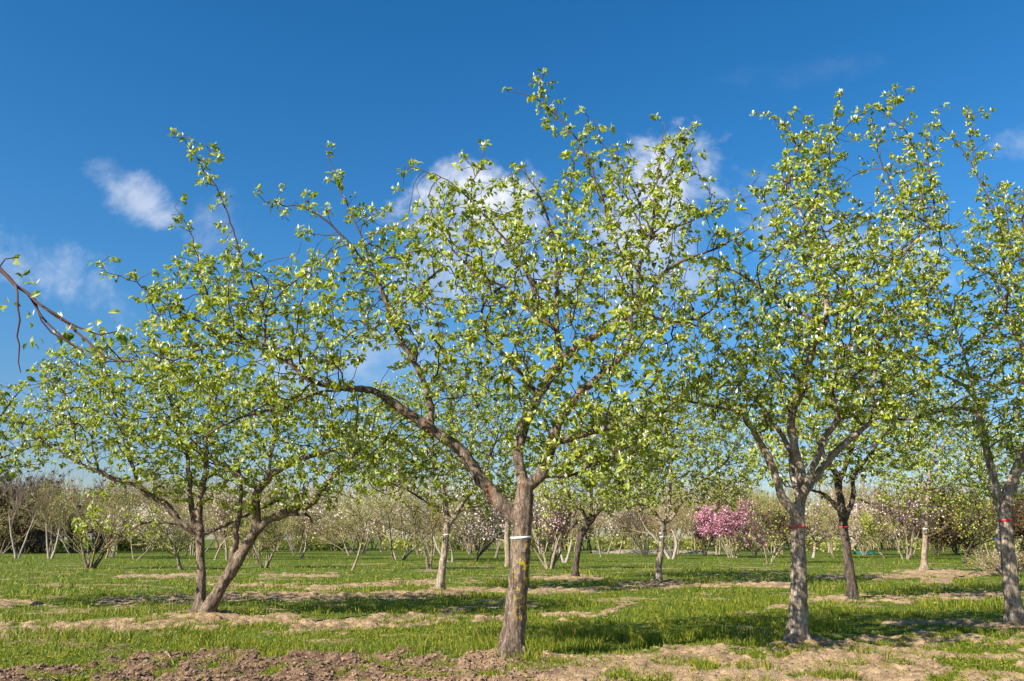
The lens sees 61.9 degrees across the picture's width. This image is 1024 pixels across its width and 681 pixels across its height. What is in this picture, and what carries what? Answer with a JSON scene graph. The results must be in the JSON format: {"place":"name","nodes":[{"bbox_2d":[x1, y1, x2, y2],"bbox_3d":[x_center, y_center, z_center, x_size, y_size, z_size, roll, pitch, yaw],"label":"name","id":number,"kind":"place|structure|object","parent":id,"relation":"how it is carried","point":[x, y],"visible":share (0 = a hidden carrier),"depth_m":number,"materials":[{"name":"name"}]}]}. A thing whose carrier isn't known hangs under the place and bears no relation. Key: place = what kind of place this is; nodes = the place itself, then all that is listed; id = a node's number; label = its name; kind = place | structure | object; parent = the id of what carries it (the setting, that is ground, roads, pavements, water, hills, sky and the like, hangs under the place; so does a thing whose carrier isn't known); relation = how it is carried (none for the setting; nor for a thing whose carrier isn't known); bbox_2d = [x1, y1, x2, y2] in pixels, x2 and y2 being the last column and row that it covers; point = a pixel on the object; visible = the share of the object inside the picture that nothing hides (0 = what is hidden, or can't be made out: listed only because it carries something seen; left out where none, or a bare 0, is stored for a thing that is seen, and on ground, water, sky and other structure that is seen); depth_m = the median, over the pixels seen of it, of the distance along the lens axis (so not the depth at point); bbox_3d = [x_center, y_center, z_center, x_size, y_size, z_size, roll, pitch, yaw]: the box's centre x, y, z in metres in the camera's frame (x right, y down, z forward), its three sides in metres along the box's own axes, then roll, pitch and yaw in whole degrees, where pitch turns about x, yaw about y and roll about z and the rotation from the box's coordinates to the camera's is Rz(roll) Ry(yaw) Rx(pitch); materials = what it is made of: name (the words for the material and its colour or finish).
{"place":"outdoors","nodes":[
{"label":"outdoors","id":0,"kind":"place"},
{"bbox_2d":[0,539,1023,680],"bbox_3d":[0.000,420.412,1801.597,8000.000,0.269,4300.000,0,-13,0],"label":"ground","id":1,"kind":"structure","parent":0,"point":[913,573],"depth_m":20.84,"materials":[{"name":"green plant"}]},
{"bbox_2d":[0,478,58,553],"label":"tree","id":2,"kind":"object","parent":1,"relation":"on","point":[6,524],"visible":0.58,"depth_m":95.77,"materials":[{"name":"brown plant"}]},
{"bbox_2d":[5,463,55,557],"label":"bare tree","id":3,"kind":"object","parent":1,"relation":"on","point":[14,510],"visible":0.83,"depth_m":72.43,"materials":[{"name":"brown plant"}]},
{"bbox_2d":[0,380,69,482],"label":"quince tree","id":4,"kind":"object","parent":1,"relation":"on","point":[4,435],"visible":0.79,"depth_m":20.05,"materials":[{"name":"leaf"},{"name":"twig"},{"name":"grey bark"}]},
{"bbox_2d":[16,522,64,552],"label":"flowering shrub","id":5,"kind":"object","parent":1,"relation":"on","point":[41,543],"visible":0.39,"depth_m":102.56,"materials":[{"name":"green plant"}]},
{"bbox_2d":[6,489,75,553],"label":"tree","id":6,"kind":"object","parent":1,"relation":"on","point":[54,511],"visible":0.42,"depth_m":93.54,"materials":[{"name":"green plant"}]},
{"bbox_2d":[30,467,93,558],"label":"bare tree","id":7,"kind":"object","parent":1,"relation":"on","point":[45,514],"visible":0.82,"depth_m":71.72,"materials":[{"name":"brown plant"}]},
{"bbox_2d":[29,468,101,557],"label":"tree","id":8,"kind":"object","parent":1,"relation":"on","point":[50,520],"visible":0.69,"depth_m":72.82,"materials":[{"name":"green plant"}]},
{"bbox_2d":[0,464,138,552],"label":"brown woodland","id":9,"kind":"object","parent":1,"relation":"on","point":[18,532],"visible":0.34,"depth_m":99.25,"materials":[{"name":"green plant"}]},
{"bbox_2d":[0,254,153,381],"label":"quince tree","id":10,"kind":"object","parent":1,"relation":"on","point":[68,337],"visible":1,"depth_m":5.14,"materials":[{"name":"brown plant"}]},
{"bbox_2d":[51,476,150,568],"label":"budding tree","id":11,"kind":"object","parent":1,"relation":"on","point":[102,553],"visible":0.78,"depth_m":47.07,"materials":[{"name":"green plant"}]},
{"bbox_2d":[71,489,140,551],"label":"tree","id":12,"kind":"object","parent":1,"relation":"on","point":[96,531],"visible":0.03,"depth_m":110.81,"materials":[{"name":"green plant"}]},
{"bbox_2d":[78,485,134,553],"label":"tree","id":13,"kind":"object","parent":1,"relation":"on","point":[102,508],"visible":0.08,"depth_m":93.98,"materials":[{"name":"green plant"}]},
{"bbox_2d":[71,504,150,558],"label":"blossom tree","id":14,"kind":"object","parent":1,"relation":"on","point":[103,532],"visible":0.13,"depth_m":71.51,"materials":[{"name":"green plant"}]},
{"bbox_2d":[86,490,137,556],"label":"tree","id":15,"kind":"object","parent":1,"relation":"on","point":[113,552],"visible":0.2,"depth_m":77.44,"materials":[{"name":"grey plant"}]},
{"bbox_2d":[102,500,190,558],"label":"blossom tree","id":16,"kind":"object","parent":1,"relation":"on","point":[145,514],"visible":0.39,"depth_m":69.44,"materials":[{"name":"grey plant"}]},
{"bbox_2d":[133,504,215,569],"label":"budding tree","id":17,"kind":"object","parent":1,"relation":"on","point":[179,543],"visible":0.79,"depth_m":45.42,"materials":[{"name":"green plant"}]},
{"bbox_2d":[137,477,215,551],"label":"tree","id":18,"kind":"object","parent":1,"relation":"on","point":[167,498],"visible":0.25,"depth_m":105.80,"materials":[{"name":"green plant"}]},
{"bbox_2d":[136,487,226,555],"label":"tree","id":19,"kind":"object","parent":1,"relation":"on","point":[189,519],"visible":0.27,"depth_m":80.50,"materials":[{"name":"green plant"}]},
{"bbox_2d":[9,325,384,612],"bbox_3d":[-7.165,2.720,18.569,8.906,6.699,5.932,0,-13,0],"label":"quince tree","id":20,"kind":"object","parent":1,"relation":"on","point":[213,598],"visible":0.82,"depth_m":18.12,"materials":[{"name":"leaf"},{"name":"twig"},{"name":"bark"}]},
{"bbox_2d":[177,478,232,554],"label":"tree","id":21,"kind":"object","parent":1,"relation":"on","point":[206,510],"visible":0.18,"depth_m":88.71,"materials":[{"name":"beige plant"}]},
{"bbox_2d":[205,500,234,551],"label":"tree","id":22,"kind":"object","parent":1,"relation":"on","point":[216,538],"visible":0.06,"depth_m":106.60,"materials":[{"name":"beige plant"}]},
{"bbox_2d":[205,477,250,559],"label":"slender tree","id":23,"kind":"object","parent":1,"relation":"on","point":[221,520],"visible":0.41,"depth_m":66.16,"materials":[{"name":"grey plant"}]},
{"bbox_2d":[210,486,270,559],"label":"slender tree","id":24,"kind":"object","parent":1,"relation":"on","point":[248,495],"visible":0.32,"depth_m":66.16,"materials":[{"name":"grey plant"}]},
{"bbox_2d":[205,473,299,557],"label":"tree","id":25,"kind":"object","parent":1,"relation":"on","point":[240,542],"visible":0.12,"depth_m":74.74,"materials":[{"name":"green plant"}]},
{"bbox_2d":[225,489,293,553],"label":"tree","id":26,"kind":"object","parent":1,"relation":"on","point":[262,531],"visible":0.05,"depth_m":92.51,"materials":[{"name":"green plant"}]},
{"bbox_2d":[226,499,300,567],"bbox_3d":[-14.386,10.968,48.666,4.182,4.099,4.885,0,-13,0],"label":"budding shrub","id":27,"kind":"object","parent":1,"relation":"on","point":[269,530],"visible":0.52,"depth_m":48.16,"materials":[{"name":"green plant"}]},
{"bbox_2d":[272,495,309,551],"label":"tree","id":28,"kind":"object","parent":1,"relation":"on","point":[297,531],"visible":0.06,"depth_m":111.33,"materials":[{"name":"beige plant"}]},
{"bbox_2d":[264,490,345,554],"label":"tree","id":29,"kind":"object","parent":1,"relation":"on","point":[289,541],"visible":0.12,"depth_m":87.64,"materials":[{"name":"green plant"}]},
{"bbox_2d":[276,477,348,558],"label":"slender tree","id":30,"kind":"object","parent":1,"relation":"on","point":[313,511],"visible":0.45,"depth_m":68.07,"materials":[{"name":"grey plant"}]},
{"bbox_2d":[308,479,363,555],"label":"tree","id":31,"kind":"object","parent":1,"relation":"on","point":[341,526],"visible":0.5,"depth_m":83.19,"materials":[{"name":"grey plant"}]},
{"bbox_2d":[291,501,394,551],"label":"tree","id":32,"kind":"object","parent":1,"relation":"on","point":[354,535],"visible":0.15,"depth_m":103.36,"materials":[{"name":"green plant"}]},
{"bbox_2d":[297,486,406,553],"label":"tree","id":33,"kind":"object","parent":1,"relation":"on","point":[364,547],"visible":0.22,"depth_m":91.92,"materials":[{"name":"green plant"}]},
{"bbox_2d":[326,491,405,551],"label":"tree","id":34,"kind":"object","parent":1,"relation":"on","point":[374,529],"visible":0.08,"depth_m":106.18,"materials":[{"name":"beige plant"}]},
{"bbox_2d":[332,465,430,570],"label":"budding tree","id":35,"kind":"object","parent":1,"relation":"on","point":[367,502],"visible":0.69,"depth_m":44.98,"materials":[{"name":"green plant"}]},
{"bbox_2d":[334,463,477,559],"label":"blossom tree","id":36,"kind":"object","parent":1,"relation":"on","point":[408,519],"visible":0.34,"depth_m":66.14,"materials":[{"name":"grey plant"}]},
{"bbox_2d":[386,499,435,551],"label":"tree","id":37,"kind":"object","parent":1,"relation":"on","point":[417,531],"visible":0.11,"depth_m":109.32,"materials":[{"name":"beige plant"}]},
{"bbox_2d":[388,479,449,568],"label":"budding tree","id":38,"kind":"object","parent":1,"relation":"on","point":[435,516],"visible":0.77,"depth_m":45.93,"materials":[{"name":"green plant"}]},
{"bbox_2d":[395,500,444,555],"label":"tree","id":39,"kind":"object","parent":1,"relation":"on","point":[422,533],"visible":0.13,"depth_m":80.47,"materials":[{"name":"beige plant"}]},
{"bbox_2d":[88,68,755,658],"bbox_3d":[-1.105,0.133,12.451,9.600,8.851,4.752,0,-13,0],"label":"quince tree","id":40,"kind":"object","parent":1,"relation":"on","point":[518,512],"visible":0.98,"depth_m":12.04,"materials":[{"name":"green plant"}]},
{"bbox_2d":[399,493,462,554],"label":"tree","id":41,"kind":"object","parent":1,"relation":"on","point":[411,528],"visible":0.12,"depth_m":88.66,"materials":[{"name":"beige plant"}]},
{"bbox_2d":[409,497,461,561],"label":"bare tree","id":42,"kind":"object","parent":1,"relation":"on","point":[438,525],"visible":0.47,"depth_m":60.69,"materials":[{"name":"white plant"}]},
{"bbox_2d":[339,356,540,589],"bbox_3d":[-2.372,4.140,27.244,6.651,7.733,6.808,0,-13,0],"label":"quince tree","id":43,"kind":"object","parent":1,"relation":"on","point":[451,416],"visible":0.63,"depth_m":26.83,"materials":[{"name":"green plant"}]},
{"bbox_2d":[435,483,483,553],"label":"tree","id":44,"kind":"object","parent":1,"relation":"on","point":[469,547],"visible":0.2,"depth_m":93.67,"materials":[{"name":"beige plant"}]},
{"bbox_2d":[442,480,480,551],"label":"tree","id":45,"kind":"object","parent":1,"relation":"on","point":[461,525],"visible":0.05,"depth_m":110.36,"materials":[{"name":"beige plant"}]},
{"bbox_2d":[443,487,544,560],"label":"blossom tree","id":46,"kind":"object","parent":1,"relation":"on","point":[487,531],"visible":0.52,"depth_m":63.61,"materials":[{"name":"white plant"}]},
{"bbox_2d":[480,479,513,557],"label":"tree","id":47,"kind":"object","parent":1,"relation":"on","point":[498,546],"visible":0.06,"depth_m":73.84,"materials":[{"name":"grey plant"}]},
{"bbox_2d":[499,522,511,566],"bbox_3d":[-0.281,12.015,50.062,1.004,2.688,0.378,2,-13,-10],"label":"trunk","id":48,"kind":"object","parent":1,"relation":"on","point":[506,540],"visible":0.77,"depth_m":49.97,"materials":[{"name":"beige plant"}]},
{"bbox_2d":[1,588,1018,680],"bbox_3d":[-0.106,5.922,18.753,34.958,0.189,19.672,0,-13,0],"label":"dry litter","id":49,"kind":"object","parent":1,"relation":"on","point":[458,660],"visible":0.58,"depth_m":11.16,"materials":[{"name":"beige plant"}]},
{"bbox_2d":[0,526,1023,550],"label":"hedge","id":50,"kind":"object","parent":1,"relation":"on","point":[126,543],"visible":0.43,"depth_m":114.58,"materials":[{"name":"green plant"}]},
{"bbox_2d":[0,589,1023,680],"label":"soil clods","id":51,"kind":"object","parent":1,"relation":"on","point":[292,667],"visible":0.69,"depth_m":10.37,"materials":[{"name":"brown soil"}]},
{"bbox_2d":[11,467,1023,550],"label":"woodland","id":52,"kind":"object","parent":1,"relation":"on","point":[847,492],"visible":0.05,"depth_m":125.97,"materials":[{"name":"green plant"}]},
{"bbox_2d":[496,480,588,568],"bbox_3d":[1.749,9.914,47.205,4.740,5.550,4.526,3,-13,-14],"label":"flowering shrub","id":53,"kind":"object","parent":1,"relation":"on","point":[561,522],"visible":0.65,"depth_m":46.75,"materials":[{"name":"white plant"}]},
{"bbox_2d":[511,476,573,553],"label":"tree","id":54,"kind":"object","parent":1,"relation":"on","point":[547,505],"visible":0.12,"depth_m":94.11,"materials":[{"name":"beige plant"}]},
{"bbox_2d":[539,510,583,562],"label":"bare tree","id":55,"kind":"object","parent":1,"relation":"on","point":[571,536],"visible":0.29,"depth_m":59.21,"materials":[{"name":"white plant"}]},
{"bbox_2d":[546,487,629,556],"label":"tree","id":56,"kind":"object","parent":1,"relation":"on","point":[598,518],"visible":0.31,"depth_m":76.11,"materials":[{"name":"green plant"}]},
{"bbox_2d":[571,486,607,551],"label":"tree","id":57,"kind":"object","parent":1,"relation":"on","point":[582,523],"visible":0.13,"depth_m":105.88,"materials":[{"name":"beige plant"}]},
{"bbox_2d":[532,392,674,576],"bbox_3d":[3.941,6.200,36.535,6.457,7.933,7.105,0,-13,0],"label":"quince tree","id":58,"kind":"object","parent":1,"relation":"on","point":[589,520],"visible":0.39,"depth_m":36.06,"materials":[{"name":"green plant"}]},
{"bbox_2d":[594,489,648,553],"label":"tree","id":59,"kind":"object","parent":1,"relation":"on","point":[613,523],"visible":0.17,"depth_m":94.11,"materials":[{"name":"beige plant"}]},
{"bbox_2d":[594,488,649,553],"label":"slender tree","id":60,"kind":"object","parent":1,"relation":"on","point":[623,517],"visible":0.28,"depth_m":90.77,"materials":[{"name":"green plant"}]},
{"bbox_2d":[601,502,658,549],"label":"tree","id":61,"kind":"object","parent":1,"relation":"on","point":[635,529],"visible":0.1,"depth_m":107.51,"materials":[{"name":"beige plant"}]},
{"bbox_2d":[609,507,667,555],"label":"bare tree","id":62,"kind":"object","parent":1,"relation":"on","point":[632,524],"visible":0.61,"depth_m":82.66,"materials":[{"name":"beige plant"}]},
{"bbox_2d":[610,500,677,558],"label":"bare tree","id":63,"kind":"object","parent":1,"relation":"on","point":[657,526],"visible":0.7,"depth_m":69.53,"materials":[{"name":"white plant"}]},
{"bbox_2d":[645,482,709,553],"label":"tree","id":64,"kind":"object","parent":1,"relation":"on","point":[682,516],"visible":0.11,"depth_m":92.33,"materials":[{"name":"beige plant"}]},
{"bbox_2d":[643,477,717,556],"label":"tree","id":65,"kind":"object","parent":1,"relation":"on","point":[685,519],"visible":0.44,"depth_m":79.29,"materials":[{"name":"beige plant"}]},
{"bbox_2d":[592,377,770,582],"bbox_3d":[6.449,5.107,31.863,6.956,7.909,7.095,0,-13,0],"label":"quince tree","id":66,"kind":"object","parent":1,"relation":"on","point":[707,437],"visible":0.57,"depth_m":31.23,"materials":[{"name":"green plant"}]},
{"bbox_2d":[590,549,779,553],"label":"soil bank","id":67,"kind":"structure","parent":1,"relation":"on","point":[636,551],"depth_m":96.00,"materials":[{"name":"beige soil"}]},
{"bbox_2d":[675,500,708,549],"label":"tree","id":68,"kind":"object","parent":1,"relation":"on","point":[691,525],"visible":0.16,"depth_m":114.38,"materials":[{"name":"green plant"}]},
{"bbox_2d":[690,519,717,555],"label":"bare tree","id":69,"kind":"object","parent":1,"relation":"on","point":[700,538],"visible":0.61,"depth_m":82.14,"materials":[{"name":"brown plant"}]},
{"bbox_2d":[687,467,733,554],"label":"tree","id":70,"kind":"object","parent":1,"relation":"on","point":[715,507],"visible":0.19,"depth_m":89.80,"materials":[{"name":"green plant"}]},
{"bbox_2d":[685,484,748,551],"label":"tree","id":71,"kind":"object","parent":1,"relation":"on","point":[721,535],"visible":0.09,"depth_m":104.61,"materials":[{"name":"green plant"}]},
{"bbox_2d":[686,493,757,557],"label":"magnolia tree","id":72,"kind":"object","parent":1,"relation":"on","point":[722,527],"visible":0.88,"depth_m":74.22,"materials":[{"name":"pink plant"}]},
{"bbox_2d":[713,484,780,557],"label":"tree","id":73,"kind":"object","parent":1,"relation":"on","point":[743,515],"visible":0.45,"depth_m":74.70,"materials":[{"name":"green plant"}]},
{"bbox_2d":[733,515,770,555],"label":"magnolia tree","id":74,"kind":"object","parent":1,"relation":"on","point":[752,539],"visible":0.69,"depth_m":82.36,"materials":[{"name":"pink plant"}]},
{"bbox_2d":[742,484,794,552],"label":"tree","id":75,"kind":"object","parent":1,"relation":"on","point":[763,497],"visible":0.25,"depth_m":103.74,"materials":[{"name":"green plant"}]},
{"bbox_2d":[760,497,794,553],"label":"tree","id":76,"kind":"object","parent":1,"relation":"on","point":[768,503],"visible":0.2,"depth_m":93.36,"materials":[{"name":"green plant"}]},
{"bbox_2d":[744,489,835,562],"bbox_3d":[18.609,12.788,58.706,5.643,5.127,5.396,0,-13,0],"label":"budding shrub","id":77,"kind":"object","parent":1,"relation":"on","point":[779,525],"visible":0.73,"depth_m":58.43,"materials":[{"name":"green plant"}]},
{"bbox_2d":[787,489,859,557],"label":"tree","id":78,"kind":"object","parent":1,"relation":"on","point":[830,520],"visible":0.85,"depth_m":72.73,"materials":[{"name":"green plant"}]},
{"bbox_2d":[780,491,866,557],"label":"budding tree","id":79,"kind":"object","parent":1,"relation":"on","point":[818,527],"visible":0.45,"depth_m":74.87,"materials":[{"name":"green plant"}]},
{"bbox_2d":[683,83,967,641],"bbox_3d":[5.234,0.177,14.245,4.362,9.542,5.752,-8,-15,30],"label":"quince tree","id":80,"kind":"object","parent":1,"relation":"on","point":[803,484],"visible":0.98,"depth_m":13.69,"materials":[{"name":"green plant"}]},
{"bbox_2d":[806,495,852,553],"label":"tree","id":81,"kind":"object","parent":1,"relation":"on","point":[822,520],"visible":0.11,"depth_m":93.21,"materials":[{"name":"green plant"}]},
{"bbox_2d":[807,483,873,552],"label":"tree","id":82,"kind":"object","parent":1,"relation":"on","point":[834,509],"visible":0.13,"depth_m":103.05,"materials":[{"name":"green plant"}]},
{"bbox_2d":[743,342,944,598],"bbox_3d":[9.229,3.465,23.468,7.407,7.309,4.999,10,-16,-37],"label":"quince tree","id":83,"kind":"object","parent":1,"relation":"on","point":[875,453],"visible":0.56,"depth_m":22.86,"materials":[{"name":"green plant"}]},
{"bbox_2d":[853,551,875,553],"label":"tarpaulin","id":84,"kind":"object","parent":1,"relation":"on","point":[859,552],"visible":0.7,"depth_m":91.13,"materials":[{"name":"teal plastic"}]},
{"bbox_2d":[832,492,902,554],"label":"magnolia tree","id":85,"kind":"object","parent":1,"relation":"on","point":[857,515],"visible":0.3,"depth_m":86.23,"materials":[{"name":"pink plant"}]},
{"bbox_2d":[852,508,899,557],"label":"budding tree","id":86,"kind":"object","parent":1,"relation":"on","point":[868,527],"visible":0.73,"depth_m":75.40,"materials":[{"name":"green plant"}]},
{"bbox_2d":[859,483,950,558],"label":"flowering shrub","id":87,"kind":"object","parent":1,"relation":"on","point":[906,517],"visible":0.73,"depth_m":68.72,"materials":[{"name":"beige plant"}]},
{"bbox_2d":[868,472,948,556],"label":"tree","id":88,"kind":"object","parent":1,"relation":"on","point":[905,532],"visible":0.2,"depth_m":77.80,"materials":[{"name":"green plant"}]},
{"bbox_2d":[887,477,963,554],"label":"copper shrub","id":89,"kind":"object","parent":1,"relation":"on","point":[936,535],"visible":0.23,"depth_m":85.73,"materials":[{"name":"brown plant"}]},
{"bbox_2d":[855,386,1003,570],"bbox_3d":[20.504,6.537,41.219,8.892,9.162,5.422,12,-17,-41],"label":"quince tree","id":90,"kind":"object","parent":1,"relation":"on","point":[959,476],"visible":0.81,"depth_m":40.56,"materials":[{"name":"green plant"}]},
{"bbox_2d":[923,490,982,553],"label":"copper shrub","id":91,"kind":"object","parent":1,"relation":"on","point":[954,544],"visible":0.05,"depth_m":90.25,"materials":[{"name":"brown plant"}]},
{"bbox_2d":[884,102,1023,624],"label":"quince tree","id":92,"kind":"object","parent":1,"relation":"on","point":[1013,603],"visible":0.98,"depth_m":15.97,"materials":[{"name":"green plant"}]},
{"bbox_2d":[923,481,995,555],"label":"copper shrub","id":93,"kind":"object","parent":1,"relation":"on","point":[950,526],"visible":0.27,"depth_m":83.61,"materials":[{"name":"brown plant"}]},
{"bbox_2d":[922,482,1014,563],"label":"budding tree","id":94,"kind":"object","parent":1,"relation":"on","point":[978,517],"visible":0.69,"depth_m":55.21,"materials":[{"name":"green plant"}]},
{"bbox_2d":[961,419,1023,569],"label":"quince tree","id":95,"kind":"object","parent":1,"relation":"on","point":[1005,462],"visible":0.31,"depth_m":44.93,"materials":[{"name":"green plant"}]},
{"bbox_2d":[962,548,1023,575],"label":"flowering shrub","id":96,"kind":"object","parent":1,"relation":"on","point":[984,564],"visible":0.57,"depth_m":37.05,"materials":[{"name":"beige plant"}]},
{"bbox_2d":[968,498,1023,556],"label":"tree","id":97,"kind":"object","parent":1,"relation":"on","point":[985,522],"visible":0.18,"depth_m":77.02,"materials":[{"name":"green plant"}]},
{"bbox_2d":[980,484,1023,554],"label":"copper shrub","id":98,"kind":"object","parent":1,"relation":"on","point":[1016,531],"visible":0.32,"depth_m":77.84,"materials":[{"name":"brown plant"}]},
{"bbox_2d":[1013,500,1023,534],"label":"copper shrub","id":99,"kind":"object","parent":1,"relation":"on","point":[1020,521],"visible":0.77,"depth_m":75.75,"materials":[{"name":"brown plant"}]},
{"bbox_2d":[0,552,1023,680],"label":"grass","id":100,"kind":"structure","parent":0,"point":[699,635],"depth_m":16.59,"materials":[{"name":"green plant"}]},
{"bbox_2d":[0,0,1023,538],"label":"sky","id":101,"kind":"structure","parent":0,"point":[92,92],"materials":[{"name":"blue"}]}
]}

